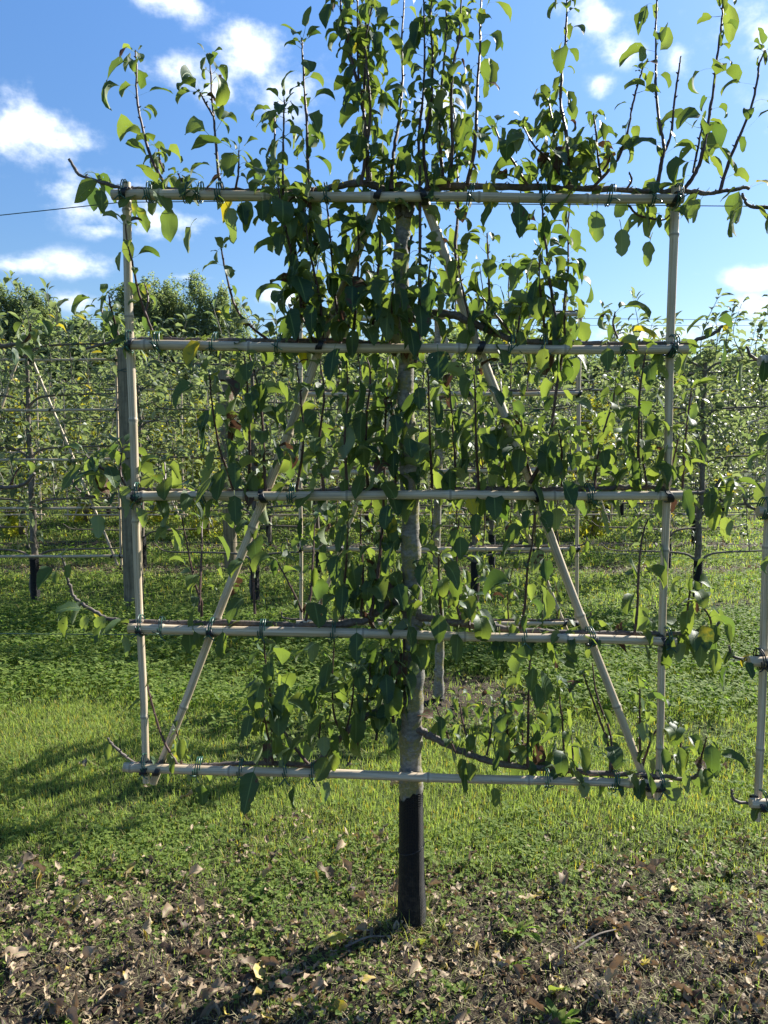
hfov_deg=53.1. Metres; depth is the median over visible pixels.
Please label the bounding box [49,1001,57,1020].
fallen leaf
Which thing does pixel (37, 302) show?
poplar tree
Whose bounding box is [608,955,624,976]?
fallen leaf
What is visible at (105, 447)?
bamboo trellis
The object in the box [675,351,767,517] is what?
apple tree
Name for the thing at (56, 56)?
sky
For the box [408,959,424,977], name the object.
fallen leaf
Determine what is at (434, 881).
fallen leaf
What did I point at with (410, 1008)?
fallen leaf
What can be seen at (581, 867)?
fallen leaf
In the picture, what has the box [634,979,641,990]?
fallen leaf
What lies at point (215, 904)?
fallen leaf
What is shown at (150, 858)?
fallen leaf
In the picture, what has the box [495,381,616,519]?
bamboo trellis
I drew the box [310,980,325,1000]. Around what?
fallen leaf
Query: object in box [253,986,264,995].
fallen leaf
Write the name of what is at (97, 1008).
fallen leaf
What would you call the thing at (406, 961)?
fallen leaf
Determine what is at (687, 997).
fallen leaf
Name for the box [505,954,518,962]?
fallen leaf
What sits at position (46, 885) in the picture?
dry straw
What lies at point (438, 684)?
pear tree
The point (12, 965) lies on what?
fallen leaf
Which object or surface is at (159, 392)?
apple tree
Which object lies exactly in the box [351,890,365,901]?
fallen leaf
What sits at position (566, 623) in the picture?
bamboo trellis
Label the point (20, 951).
fallen leaf
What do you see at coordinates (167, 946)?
fallen leaf
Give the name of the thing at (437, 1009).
fallen leaf
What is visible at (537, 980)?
fallen leaf
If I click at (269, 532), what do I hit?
apple tree
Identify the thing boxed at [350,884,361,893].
fallen leaf
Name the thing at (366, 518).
apple tree
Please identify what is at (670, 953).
fallen leaf
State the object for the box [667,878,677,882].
fallen leaf
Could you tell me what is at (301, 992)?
fallen leaf
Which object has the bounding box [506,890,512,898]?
fallen leaf
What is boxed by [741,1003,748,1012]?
fallen leaf
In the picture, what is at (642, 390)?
bamboo trellis
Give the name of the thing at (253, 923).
fallen leaf
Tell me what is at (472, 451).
bamboo trellis
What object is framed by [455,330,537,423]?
broadleaf tree
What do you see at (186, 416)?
apple tree
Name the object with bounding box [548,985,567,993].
fallen leaf
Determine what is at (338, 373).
broadleaf tree
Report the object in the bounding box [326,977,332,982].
fallen leaf
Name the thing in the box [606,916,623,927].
fallen leaf
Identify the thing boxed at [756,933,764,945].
fallen leaf
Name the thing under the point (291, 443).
bamboo trellis
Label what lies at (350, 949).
fallen leaf
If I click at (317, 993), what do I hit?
fallen leaf
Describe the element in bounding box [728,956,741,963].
fallen leaf
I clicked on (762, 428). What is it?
bamboo trellis
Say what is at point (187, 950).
fallen leaf
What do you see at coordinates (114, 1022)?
fallen leaf
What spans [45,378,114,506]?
apple tree
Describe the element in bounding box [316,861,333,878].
fallen leaf
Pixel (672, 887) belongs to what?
fallen leaf
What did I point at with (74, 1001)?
fallen leaf
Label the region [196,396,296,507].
bamboo trellis
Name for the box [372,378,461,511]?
apple tree
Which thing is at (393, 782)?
fallen leaf
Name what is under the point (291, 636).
trellis wire
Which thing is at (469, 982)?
fallen leaf
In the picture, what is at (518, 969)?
fallen leaf
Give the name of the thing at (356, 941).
twig
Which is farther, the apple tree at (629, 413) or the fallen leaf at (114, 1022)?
the apple tree at (629, 413)
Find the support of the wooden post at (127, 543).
on the ground at (602, 1010)
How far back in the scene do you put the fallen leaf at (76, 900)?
2.21 m
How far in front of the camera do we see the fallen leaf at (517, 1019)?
1.80 m
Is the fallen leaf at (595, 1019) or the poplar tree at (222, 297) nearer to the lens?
the fallen leaf at (595, 1019)
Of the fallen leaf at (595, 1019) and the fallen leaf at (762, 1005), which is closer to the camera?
the fallen leaf at (595, 1019)
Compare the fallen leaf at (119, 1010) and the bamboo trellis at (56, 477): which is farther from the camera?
the bamboo trellis at (56, 477)
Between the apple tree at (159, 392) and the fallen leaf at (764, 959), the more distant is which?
the apple tree at (159, 392)
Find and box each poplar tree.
[0,278,45,394]
[0,282,35,399]
[34,290,64,371]
[100,280,148,385]
[133,272,174,402]
[147,273,192,437]
[172,268,223,400]
[199,280,235,399]
[220,295,250,386]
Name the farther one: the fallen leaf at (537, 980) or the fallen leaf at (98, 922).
the fallen leaf at (98, 922)
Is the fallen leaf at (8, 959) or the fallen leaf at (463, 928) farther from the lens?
the fallen leaf at (463, 928)
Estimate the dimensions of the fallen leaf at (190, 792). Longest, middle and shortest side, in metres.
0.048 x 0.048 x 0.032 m
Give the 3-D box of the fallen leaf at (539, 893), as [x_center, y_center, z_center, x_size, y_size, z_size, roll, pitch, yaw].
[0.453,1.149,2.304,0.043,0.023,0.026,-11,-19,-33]
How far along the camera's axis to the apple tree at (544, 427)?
15.56 m
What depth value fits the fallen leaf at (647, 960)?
2.04 m
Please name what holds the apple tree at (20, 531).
on the ground at (602, 1010)
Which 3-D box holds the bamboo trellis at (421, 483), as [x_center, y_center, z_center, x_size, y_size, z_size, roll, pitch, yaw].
[0.360,-0.780,9.873,1.594,1.797,0.076,0,5,0]
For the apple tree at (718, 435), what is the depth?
17.44 m
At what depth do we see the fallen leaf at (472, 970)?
1.98 m
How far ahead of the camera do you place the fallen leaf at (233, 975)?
1.96 m
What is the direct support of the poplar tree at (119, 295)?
on the ground at (602, 1010)
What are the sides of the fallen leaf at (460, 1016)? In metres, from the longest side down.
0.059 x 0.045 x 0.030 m
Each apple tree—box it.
[0,270,138,604]
[0,333,47,527]
[0,349,52,512]
[0,353,62,521]
[0,391,52,537]
[2,392,52,516]
[15,390,64,495]
[38,386,97,500]
[44,384,109,521]
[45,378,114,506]
[46,332,219,570]
[47,345,191,513]
[58,370,151,516]
[61,356,183,499]
[136,378,217,507]
[138,296,359,604]
[141,391,188,521]
[163,365,257,516]
[169,395,222,537]
[191,354,298,525]
[198,353,338,546]
[228,307,399,572]
[268,381,338,516]
[306,370,420,528]
[327,437,369,522]
[348,353,473,513]
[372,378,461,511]
[375,296,587,601]
[415,400,485,487]
[417,308,575,568]
[443,356,543,528]
[479,375,570,513]
[488,357,624,536]
[513,381,576,481]
[557,368,664,525]
[581,379,664,516]
[586,317,762,570]
[595,287,767,602]
[598,375,675,507]
[631,352,767,544]
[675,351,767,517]
[681,385,762,501]
[683,391,755,498]
[686,365,767,516]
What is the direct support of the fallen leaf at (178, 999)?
on the ground at (602, 1010)
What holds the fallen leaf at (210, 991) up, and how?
on the ground at (602, 1010)
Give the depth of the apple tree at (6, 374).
8.00 m
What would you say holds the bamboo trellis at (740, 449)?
attached to the apple tree at (766, 418)
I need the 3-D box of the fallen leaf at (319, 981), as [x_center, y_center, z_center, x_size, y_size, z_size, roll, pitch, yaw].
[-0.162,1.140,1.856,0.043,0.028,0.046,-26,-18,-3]
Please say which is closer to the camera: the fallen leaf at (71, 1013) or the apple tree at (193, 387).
the fallen leaf at (71, 1013)
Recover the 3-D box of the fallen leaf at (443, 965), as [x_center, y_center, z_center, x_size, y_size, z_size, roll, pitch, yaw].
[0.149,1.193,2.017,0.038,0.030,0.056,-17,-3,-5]
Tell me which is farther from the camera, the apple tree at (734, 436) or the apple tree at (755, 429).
the apple tree at (755, 429)
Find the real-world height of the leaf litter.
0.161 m
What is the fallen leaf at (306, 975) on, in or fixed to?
on the ground at (602, 1010)
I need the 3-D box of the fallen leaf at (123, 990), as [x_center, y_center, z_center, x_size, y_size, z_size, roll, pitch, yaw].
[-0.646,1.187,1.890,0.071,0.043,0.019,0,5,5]
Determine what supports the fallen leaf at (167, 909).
on the ground at (602, 1010)
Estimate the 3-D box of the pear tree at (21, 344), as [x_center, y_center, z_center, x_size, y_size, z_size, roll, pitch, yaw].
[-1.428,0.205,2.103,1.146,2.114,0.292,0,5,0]
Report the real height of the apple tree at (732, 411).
2.642 m
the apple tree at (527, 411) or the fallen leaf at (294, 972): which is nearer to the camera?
the fallen leaf at (294, 972)
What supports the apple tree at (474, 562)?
on the ground at (602, 1010)
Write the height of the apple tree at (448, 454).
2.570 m
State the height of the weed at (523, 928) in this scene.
0.051 m
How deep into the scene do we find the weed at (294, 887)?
2.35 m
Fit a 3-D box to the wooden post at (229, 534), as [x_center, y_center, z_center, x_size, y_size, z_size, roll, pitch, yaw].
[-1.613,-0.390,7.948,0.176,2.124,0.140,0,5,0]
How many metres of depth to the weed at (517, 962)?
2.01 m
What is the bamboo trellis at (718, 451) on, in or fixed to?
attached to the apple tree at (755, 429)
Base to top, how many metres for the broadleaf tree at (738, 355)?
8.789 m
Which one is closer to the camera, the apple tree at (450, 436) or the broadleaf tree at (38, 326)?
the apple tree at (450, 436)
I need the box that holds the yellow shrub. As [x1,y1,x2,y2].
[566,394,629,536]
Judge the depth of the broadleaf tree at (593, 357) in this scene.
59.22 m
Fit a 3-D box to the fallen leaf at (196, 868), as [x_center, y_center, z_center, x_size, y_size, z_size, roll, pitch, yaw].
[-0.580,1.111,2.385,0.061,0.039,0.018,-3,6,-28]
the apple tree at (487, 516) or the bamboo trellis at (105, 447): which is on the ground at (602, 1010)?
the apple tree at (487, 516)
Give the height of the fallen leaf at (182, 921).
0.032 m
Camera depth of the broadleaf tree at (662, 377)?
59.72 m
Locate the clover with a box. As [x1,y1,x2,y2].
[0,510,767,1023]
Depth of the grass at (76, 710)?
3.21 m
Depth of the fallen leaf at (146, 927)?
2.05 m
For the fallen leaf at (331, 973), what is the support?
on the ground at (602, 1010)
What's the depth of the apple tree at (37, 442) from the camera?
13.75 m
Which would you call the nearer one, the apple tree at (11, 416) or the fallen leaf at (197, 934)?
the fallen leaf at (197, 934)
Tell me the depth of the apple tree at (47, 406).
11.73 m
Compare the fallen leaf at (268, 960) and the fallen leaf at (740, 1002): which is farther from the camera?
the fallen leaf at (268, 960)
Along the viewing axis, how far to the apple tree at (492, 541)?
7.99 m
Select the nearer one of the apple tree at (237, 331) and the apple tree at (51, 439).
the apple tree at (237, 331)
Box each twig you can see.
[39,926,75,971]
[344,935,383,947]
[573,929,615,949]
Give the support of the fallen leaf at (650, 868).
on the clover
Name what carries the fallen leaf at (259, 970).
on the ground at (602, 1010)
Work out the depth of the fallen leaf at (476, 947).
2.05 m
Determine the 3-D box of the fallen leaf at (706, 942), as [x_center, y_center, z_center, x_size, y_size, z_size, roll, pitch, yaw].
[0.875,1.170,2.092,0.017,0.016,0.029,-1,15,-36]
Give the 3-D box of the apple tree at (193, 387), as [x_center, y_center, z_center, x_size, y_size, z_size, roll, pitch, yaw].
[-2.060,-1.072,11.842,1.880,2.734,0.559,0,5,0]
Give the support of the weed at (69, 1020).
on the ground at (602, 1010)
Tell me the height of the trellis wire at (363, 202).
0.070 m
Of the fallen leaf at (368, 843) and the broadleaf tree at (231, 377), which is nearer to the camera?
the fallen leaf at (368, 843)
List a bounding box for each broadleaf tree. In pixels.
[8,322,113,451]
[34,314,159,451]
[208,336,309,441]
[244,360,325,441]
[308,353,361,435]
[335,353,397,400]
[378,353,453,384]
[414,328,492,388]
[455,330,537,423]
[501,334,588,410]
[535,355,616,437]
[581,355,645,402]
[621,354,706,439]
[655,348,738,449]
[708,351,765,457]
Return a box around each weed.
[53,1009,80,1023]
[87,824,107,833]
[246,883,271,903]
[289,878,304,891]
[457,980,473,996]
[494,911,541,942]
[495,950,531,970]
[532,997,581,1023]
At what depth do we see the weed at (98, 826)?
2.67 m
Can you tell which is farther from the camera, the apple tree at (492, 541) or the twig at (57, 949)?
the apple tree at (492, 541)
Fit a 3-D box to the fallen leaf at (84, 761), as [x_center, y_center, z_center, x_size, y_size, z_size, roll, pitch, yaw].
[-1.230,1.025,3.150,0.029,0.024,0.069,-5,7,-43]
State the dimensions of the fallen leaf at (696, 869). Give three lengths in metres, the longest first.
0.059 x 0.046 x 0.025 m
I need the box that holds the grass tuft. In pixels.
[357,879,475,965]
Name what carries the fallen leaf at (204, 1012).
on the ground at (602, 1010)
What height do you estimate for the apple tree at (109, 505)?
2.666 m
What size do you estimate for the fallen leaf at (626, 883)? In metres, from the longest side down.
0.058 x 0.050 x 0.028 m
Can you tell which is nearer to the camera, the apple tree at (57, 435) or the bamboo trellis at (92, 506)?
the bamboo trellis at (92, 506)
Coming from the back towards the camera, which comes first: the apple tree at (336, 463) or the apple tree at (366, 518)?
the apple tree at (336, 463)
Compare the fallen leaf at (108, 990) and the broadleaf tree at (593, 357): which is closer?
the fallen leaf at (108, 990)
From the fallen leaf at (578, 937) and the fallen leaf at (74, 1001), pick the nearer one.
the fallen leaf at (74, 1001)
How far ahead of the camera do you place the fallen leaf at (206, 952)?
2.05 m
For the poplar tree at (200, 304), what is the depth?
54.28 m
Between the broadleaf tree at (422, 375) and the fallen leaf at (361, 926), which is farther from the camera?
the broadleaf tree at (422, 375)
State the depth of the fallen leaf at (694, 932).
2.13 m
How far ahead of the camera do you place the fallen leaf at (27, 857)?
2.46 m
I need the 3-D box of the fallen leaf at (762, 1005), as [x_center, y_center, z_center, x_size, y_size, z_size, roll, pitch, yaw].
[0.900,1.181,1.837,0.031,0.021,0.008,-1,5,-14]
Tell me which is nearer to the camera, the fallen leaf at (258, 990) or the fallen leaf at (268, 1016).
the fallen leaf at (268, 1016)
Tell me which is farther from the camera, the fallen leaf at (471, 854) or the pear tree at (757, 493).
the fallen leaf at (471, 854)
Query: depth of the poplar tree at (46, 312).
51.70 m
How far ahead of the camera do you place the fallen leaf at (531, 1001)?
1.85 m
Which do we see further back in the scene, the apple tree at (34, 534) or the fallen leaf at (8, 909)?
the apple tree at (34, 534)
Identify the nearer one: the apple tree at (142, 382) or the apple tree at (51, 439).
the apple tree at (142, 382)
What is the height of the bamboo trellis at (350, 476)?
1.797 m
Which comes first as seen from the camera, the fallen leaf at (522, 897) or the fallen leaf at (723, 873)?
the fallen leaf at (522, 897)
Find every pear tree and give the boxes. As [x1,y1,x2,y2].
[0,318,52,489]
[36,0,767,931]
[273,252,594,701]
[703,193,767,821]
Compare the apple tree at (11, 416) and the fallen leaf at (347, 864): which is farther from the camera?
the apple tree at (11, 416)
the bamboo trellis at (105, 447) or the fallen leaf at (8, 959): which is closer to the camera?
the fallen leaf at (8, 959)
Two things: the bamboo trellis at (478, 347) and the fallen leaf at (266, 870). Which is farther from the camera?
the fallen leaf at (266, 870)
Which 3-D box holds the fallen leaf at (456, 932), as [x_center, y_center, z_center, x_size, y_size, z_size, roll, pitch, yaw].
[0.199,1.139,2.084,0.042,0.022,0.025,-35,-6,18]
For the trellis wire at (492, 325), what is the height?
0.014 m
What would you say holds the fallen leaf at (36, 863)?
on the clover
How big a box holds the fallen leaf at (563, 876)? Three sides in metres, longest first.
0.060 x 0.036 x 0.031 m
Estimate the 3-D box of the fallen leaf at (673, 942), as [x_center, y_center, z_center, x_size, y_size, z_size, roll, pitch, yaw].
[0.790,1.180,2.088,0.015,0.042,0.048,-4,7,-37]
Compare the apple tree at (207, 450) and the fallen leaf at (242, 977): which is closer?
the fallen leaf at (242, 977)
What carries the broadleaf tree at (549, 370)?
on the ground at (602, 1010)
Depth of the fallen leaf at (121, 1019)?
1.81 m
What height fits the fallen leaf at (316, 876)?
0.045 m
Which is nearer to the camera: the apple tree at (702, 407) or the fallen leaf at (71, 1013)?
the fallen leaf at (71, 1013)
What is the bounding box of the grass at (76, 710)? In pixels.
[0,480,767,1023]
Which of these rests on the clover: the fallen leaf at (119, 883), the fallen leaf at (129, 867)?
the fallen leaf at (129, 867)
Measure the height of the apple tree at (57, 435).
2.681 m
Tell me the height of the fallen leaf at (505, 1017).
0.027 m
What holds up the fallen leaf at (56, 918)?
on the ground at (602, 1010)
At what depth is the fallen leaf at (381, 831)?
2.63 m
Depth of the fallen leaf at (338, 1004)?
1.84 m
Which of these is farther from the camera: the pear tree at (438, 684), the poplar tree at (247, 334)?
the poplar tree at (247, 334)
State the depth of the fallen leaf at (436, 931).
2.15 m
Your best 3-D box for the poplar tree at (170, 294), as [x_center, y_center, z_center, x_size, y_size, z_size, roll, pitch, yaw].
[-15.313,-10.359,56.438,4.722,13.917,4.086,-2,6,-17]
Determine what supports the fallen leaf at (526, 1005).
on the ground at (602, 1010)
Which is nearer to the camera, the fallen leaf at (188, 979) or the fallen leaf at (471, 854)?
the fallen leaf at (188, 979)
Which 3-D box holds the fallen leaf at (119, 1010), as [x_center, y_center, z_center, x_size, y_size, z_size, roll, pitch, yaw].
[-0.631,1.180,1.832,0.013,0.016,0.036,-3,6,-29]
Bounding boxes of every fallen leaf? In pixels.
[1,906,20,911]
[2,946,28,963]
[2,950,10,963]
[2,1008,8,1017]
[8,961,22,977]
[15,861,23,869]
[21,928,32,944]
[23,853,38,863]
[30,860,45,871]
[36,870,41,888]
[37,1003,44,1014]
[43,998,63,1010]
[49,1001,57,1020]
[53,916,62,923]
[58,875,68,885]
[59,917,71,929]
[65,1005,78,1023]
[68,894,79,911]
[70,990,78,1008]
[72,848,80,863]
[75,878,89,892]
[79,758,86,766]
[81,945,98,965]
[91,1004,107,1013]
[94,918,106,929]
[98,987,111,1001]
[105,1020,118,1023]
[108,985,128,1000]
[115,880,124,888]
[116,1004,122,1015]
[118,1013,129,1021]
[122,862,134,879]
[132,999,143,1016]
[142,855,155,869]
[142,912,151,933]
[143,929,147,941]
[154,985,169,994]
[157,941,170,954]
[162,902,173,917]
[173,990,183,1007]
[178,919,188,933]
[178,975,199,986]
[179,789,192,799]
[182,945,194,952]
[187,864,204,877]
[193,892,204,911]
[193,931,200,939]
[196,949,213,962]
[197,982,208,997]
[199,1001,213,1019]
[201,986,223,1002]
[211,978,230,992]
[212,902,220,907]
[231,972,237,981]
[237,954,256,969]
[237,972,254,989]
[251,917,256,930]
[252,999,262,1010]
[253,960,265,978]
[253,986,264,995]
[261,863,272,877]
[261,956,278,965]
[262,1013,275,1021]
[274,1013,281,1019]
[275,975,294,989]
[289,985,309,1002]
[292,969,305,974]
[303,970,320,978]
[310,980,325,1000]
[311,976,324,992]
[314,980,327,1000]
[315,869,318,882]
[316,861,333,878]
[320,932,345,941]
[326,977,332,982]
[327,998,347,1012]
[329,909,341,918]
[329,967,333,976]
[335,839,346,852]
[340,856,351,873]
[340,946,353,958]
[347,925,354,936]
[349,974,357,981]
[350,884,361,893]
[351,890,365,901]
[354,922,369,930]
[362,974,375,982]
[364,840,378,847]
[379,824,388,836]
[390,781,398,786]
[394,876,398,889]
[402,957,411,965]
[405,1003,417,1013]
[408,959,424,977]
[417,938,425,944]
[428,877,441,887]
[428,927,442,937]
[430,935,438,947]
[435,1003,440,1014]
[438,958,445,974]
[452,929,466,937]
[452,1010,474,1023]
[456,924,465,930]
[465,966,480,975]
[466,980,471,989]
[468,849,476,861]
[475,940,478,956]
[492,952,510,963]
[502,1013,508,1023]
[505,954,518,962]
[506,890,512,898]
[511,1016,520,1023]
[512,964,523,984]
[516,895,530,898]
[523,1000,530,1012]
[525,996,544,1012]
[529,891,542,898]
[531,974,540,983]
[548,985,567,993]
[549,953,558,960]
[559,870,568,884]
[573,931,581,942]
[578,864,585,871]
[589,1017,612,1023]
[590,916,604,931]
[604,965,617,982]
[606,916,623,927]
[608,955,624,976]
[622,881,638,893]
[622,990,632,1000]
[630,976,637,982]
[634,861,655,873]
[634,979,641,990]
[639,955,653,966]
[649,858,665,866]
[666,948,672,959]
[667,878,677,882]
[668,882,681,891]
[668,937,680,953]
[669,980,692,995]
[683,986,691,1001]
[683,1014,693,1020]
[687,930,701,934]
[688,989,702,1004]
[693,865,710,875]
[700,937,709,947]
[715,860,727,876]
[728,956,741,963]
[737,999,751,1013]
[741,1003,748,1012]
[749,993,763,1013]
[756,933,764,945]
[756,1002,766,1011]
[761,954,767,962]
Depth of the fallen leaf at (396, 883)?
2.30 m
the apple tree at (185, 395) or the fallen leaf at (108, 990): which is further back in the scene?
the apple tree at (185, 395)
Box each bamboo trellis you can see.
[0,348,122,565]
[0,382,44,520]
[0,397,59,506]
[47,408,90,488]
[60,382,187,520]
[74,392,178,507]
[110,179,689,800]
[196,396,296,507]
[208,385,329,520]
[269,373,364,479]
[296,311,582,629]
[319,398,420,503]
[350,382,472,519]
[442,397,538,507]
[479,403,565,457]
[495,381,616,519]
[496,373,591,479]
[558,397,663,507]
[636,384,765,520]
[677,391,766,506]
[685,403,767,494]
[691,408,765,488]
[746,355,767,821]
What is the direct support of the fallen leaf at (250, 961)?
on the ground at (602, 1010)
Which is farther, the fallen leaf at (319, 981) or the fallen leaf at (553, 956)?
the fallen leaf at (553, 956)
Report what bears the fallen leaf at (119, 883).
on the ground at (602, 1010)
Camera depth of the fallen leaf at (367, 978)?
1.92 m
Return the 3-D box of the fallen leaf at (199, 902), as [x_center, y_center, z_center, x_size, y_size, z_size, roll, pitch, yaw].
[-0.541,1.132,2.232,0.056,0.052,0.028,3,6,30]
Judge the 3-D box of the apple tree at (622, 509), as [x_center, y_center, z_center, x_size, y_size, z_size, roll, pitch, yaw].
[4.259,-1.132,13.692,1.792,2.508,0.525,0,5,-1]
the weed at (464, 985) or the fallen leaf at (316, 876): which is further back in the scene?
the fallen leaf at (316, 876)
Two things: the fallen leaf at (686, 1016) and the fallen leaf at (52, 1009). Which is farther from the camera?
the fallen leaf at (52, 1009)
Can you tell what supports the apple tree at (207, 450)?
on the ground at (602, 1010)
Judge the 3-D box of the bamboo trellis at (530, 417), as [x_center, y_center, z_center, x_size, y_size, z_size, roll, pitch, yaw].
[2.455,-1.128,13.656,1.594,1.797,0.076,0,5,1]
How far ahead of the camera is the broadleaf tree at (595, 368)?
59.65 m
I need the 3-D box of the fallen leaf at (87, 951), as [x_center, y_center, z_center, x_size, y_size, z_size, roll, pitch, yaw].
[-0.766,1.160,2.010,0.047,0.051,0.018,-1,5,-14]
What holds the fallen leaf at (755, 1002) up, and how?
on the ground at (602, 1010)
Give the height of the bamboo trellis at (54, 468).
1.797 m
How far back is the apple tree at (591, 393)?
11.73 m
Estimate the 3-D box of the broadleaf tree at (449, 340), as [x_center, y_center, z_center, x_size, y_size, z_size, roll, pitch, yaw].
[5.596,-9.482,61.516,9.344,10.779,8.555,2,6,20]
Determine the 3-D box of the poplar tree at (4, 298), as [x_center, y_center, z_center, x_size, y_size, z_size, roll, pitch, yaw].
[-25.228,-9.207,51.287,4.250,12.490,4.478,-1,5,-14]
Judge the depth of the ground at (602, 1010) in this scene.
2.41 m
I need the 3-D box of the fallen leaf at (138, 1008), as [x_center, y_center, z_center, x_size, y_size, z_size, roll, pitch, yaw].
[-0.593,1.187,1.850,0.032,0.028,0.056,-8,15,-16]
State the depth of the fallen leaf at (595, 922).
2.18 m
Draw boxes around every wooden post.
[116,347,143,608]
[217,370,236,570]
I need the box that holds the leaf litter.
[0,524,767,1023]
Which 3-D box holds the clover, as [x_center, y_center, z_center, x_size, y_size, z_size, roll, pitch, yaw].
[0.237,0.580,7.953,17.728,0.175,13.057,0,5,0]
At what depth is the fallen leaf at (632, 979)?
1.98 m
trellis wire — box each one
[0,201,746,215]
[0,633,745,661]
[43,325,767,326]
[79,541,761,544]
[93,318,767,320]
[587,551,761,559]
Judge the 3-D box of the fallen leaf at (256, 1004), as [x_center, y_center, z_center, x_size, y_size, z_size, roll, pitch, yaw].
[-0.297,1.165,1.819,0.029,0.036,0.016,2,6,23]
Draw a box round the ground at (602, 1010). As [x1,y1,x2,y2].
[0,456,767,1023]
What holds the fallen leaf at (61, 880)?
on the ground at (602, 1010)
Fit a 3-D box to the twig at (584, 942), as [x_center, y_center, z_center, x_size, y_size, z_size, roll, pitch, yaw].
[0.570,1.150,2.078,0.162,0.012,0.008,-3,6,-33]
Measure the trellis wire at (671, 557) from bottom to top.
0.063 m
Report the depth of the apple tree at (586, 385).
9.91 m
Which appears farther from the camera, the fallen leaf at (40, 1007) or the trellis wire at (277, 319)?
the trellis wire at (277, 319)
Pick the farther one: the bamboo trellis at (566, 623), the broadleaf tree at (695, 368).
the broadleaf tree at (695, 368)
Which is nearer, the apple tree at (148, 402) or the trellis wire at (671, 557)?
the trellis wire at (671, 557)
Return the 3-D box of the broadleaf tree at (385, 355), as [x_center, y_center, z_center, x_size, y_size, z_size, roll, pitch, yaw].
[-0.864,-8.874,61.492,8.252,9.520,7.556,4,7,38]
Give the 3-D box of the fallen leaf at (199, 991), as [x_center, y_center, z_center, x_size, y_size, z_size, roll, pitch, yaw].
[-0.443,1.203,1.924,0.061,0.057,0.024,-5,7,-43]
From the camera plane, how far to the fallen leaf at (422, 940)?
2.08 m
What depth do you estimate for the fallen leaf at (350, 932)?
2.06 m
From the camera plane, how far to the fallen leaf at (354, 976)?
1.91 m
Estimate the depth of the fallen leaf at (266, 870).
2.36 m
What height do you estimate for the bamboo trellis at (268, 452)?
1.797 m
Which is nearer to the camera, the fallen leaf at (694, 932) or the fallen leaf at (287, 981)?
the fallen leaf at (287, 981)
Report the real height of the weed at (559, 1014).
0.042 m
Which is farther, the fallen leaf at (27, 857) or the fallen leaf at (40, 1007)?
the fallen leaf at (27, 857)
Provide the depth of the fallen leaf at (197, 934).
2.11 m
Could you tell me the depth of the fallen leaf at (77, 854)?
2.46 m
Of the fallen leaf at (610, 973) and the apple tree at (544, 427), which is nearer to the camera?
the fallen leaf at (610, 973)
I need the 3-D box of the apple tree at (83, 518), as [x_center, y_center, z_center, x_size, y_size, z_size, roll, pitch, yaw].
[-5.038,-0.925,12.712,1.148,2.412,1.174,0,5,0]
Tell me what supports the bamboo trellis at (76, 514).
attached to the apple tree at (142, 382)
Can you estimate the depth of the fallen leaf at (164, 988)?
1.90 m
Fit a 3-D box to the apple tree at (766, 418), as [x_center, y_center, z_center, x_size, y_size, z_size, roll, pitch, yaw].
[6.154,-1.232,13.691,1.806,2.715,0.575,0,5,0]
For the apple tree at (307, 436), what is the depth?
13.71 m
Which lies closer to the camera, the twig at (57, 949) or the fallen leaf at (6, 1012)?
the fallen leaf at (6, 1012)
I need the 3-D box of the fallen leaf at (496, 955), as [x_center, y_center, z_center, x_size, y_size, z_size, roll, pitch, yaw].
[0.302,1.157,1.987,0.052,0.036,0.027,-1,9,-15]
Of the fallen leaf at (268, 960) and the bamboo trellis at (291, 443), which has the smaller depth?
the fallen leaf at (268, 960)
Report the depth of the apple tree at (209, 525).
10.74 m
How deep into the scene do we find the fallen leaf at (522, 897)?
2.27 m
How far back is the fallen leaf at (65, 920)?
2.14 m
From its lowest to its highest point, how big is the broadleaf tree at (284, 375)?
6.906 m
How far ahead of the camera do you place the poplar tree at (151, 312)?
54.30 m
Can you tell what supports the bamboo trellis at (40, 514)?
attached to the apple tree at (11, 416)
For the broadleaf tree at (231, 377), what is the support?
on the ground at (602, 1010)
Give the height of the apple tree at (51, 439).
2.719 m
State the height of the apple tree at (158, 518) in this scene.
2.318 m
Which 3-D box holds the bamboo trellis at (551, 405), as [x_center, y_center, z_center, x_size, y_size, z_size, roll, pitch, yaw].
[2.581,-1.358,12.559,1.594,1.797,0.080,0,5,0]
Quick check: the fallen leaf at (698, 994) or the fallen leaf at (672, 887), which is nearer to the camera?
the fallen leaf at (698, 994)
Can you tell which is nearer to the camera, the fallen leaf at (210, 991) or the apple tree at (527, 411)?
the fallen leaf at (210, 991)
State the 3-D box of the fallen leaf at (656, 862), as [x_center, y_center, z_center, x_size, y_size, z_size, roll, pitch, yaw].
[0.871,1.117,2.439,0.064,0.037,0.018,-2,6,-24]
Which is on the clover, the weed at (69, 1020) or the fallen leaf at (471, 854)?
the fallen leaf at (471, 854)
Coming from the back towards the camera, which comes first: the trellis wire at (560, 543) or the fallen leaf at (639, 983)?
the trellis wire at (560, 543)
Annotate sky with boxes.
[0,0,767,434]
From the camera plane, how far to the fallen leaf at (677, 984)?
1.90 m
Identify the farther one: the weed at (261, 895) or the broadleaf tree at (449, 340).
the broadleaf tree at (449, 340)
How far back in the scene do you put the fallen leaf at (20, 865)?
2.39 m
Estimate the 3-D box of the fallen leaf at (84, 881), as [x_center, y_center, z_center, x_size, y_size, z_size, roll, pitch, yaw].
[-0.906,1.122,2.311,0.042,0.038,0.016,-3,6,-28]
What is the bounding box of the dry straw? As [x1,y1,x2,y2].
[0,521,767,1023]
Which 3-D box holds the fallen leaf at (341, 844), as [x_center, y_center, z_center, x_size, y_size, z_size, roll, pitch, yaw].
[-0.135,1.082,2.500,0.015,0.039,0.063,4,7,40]
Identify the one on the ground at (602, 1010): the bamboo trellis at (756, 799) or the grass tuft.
the grass tuft

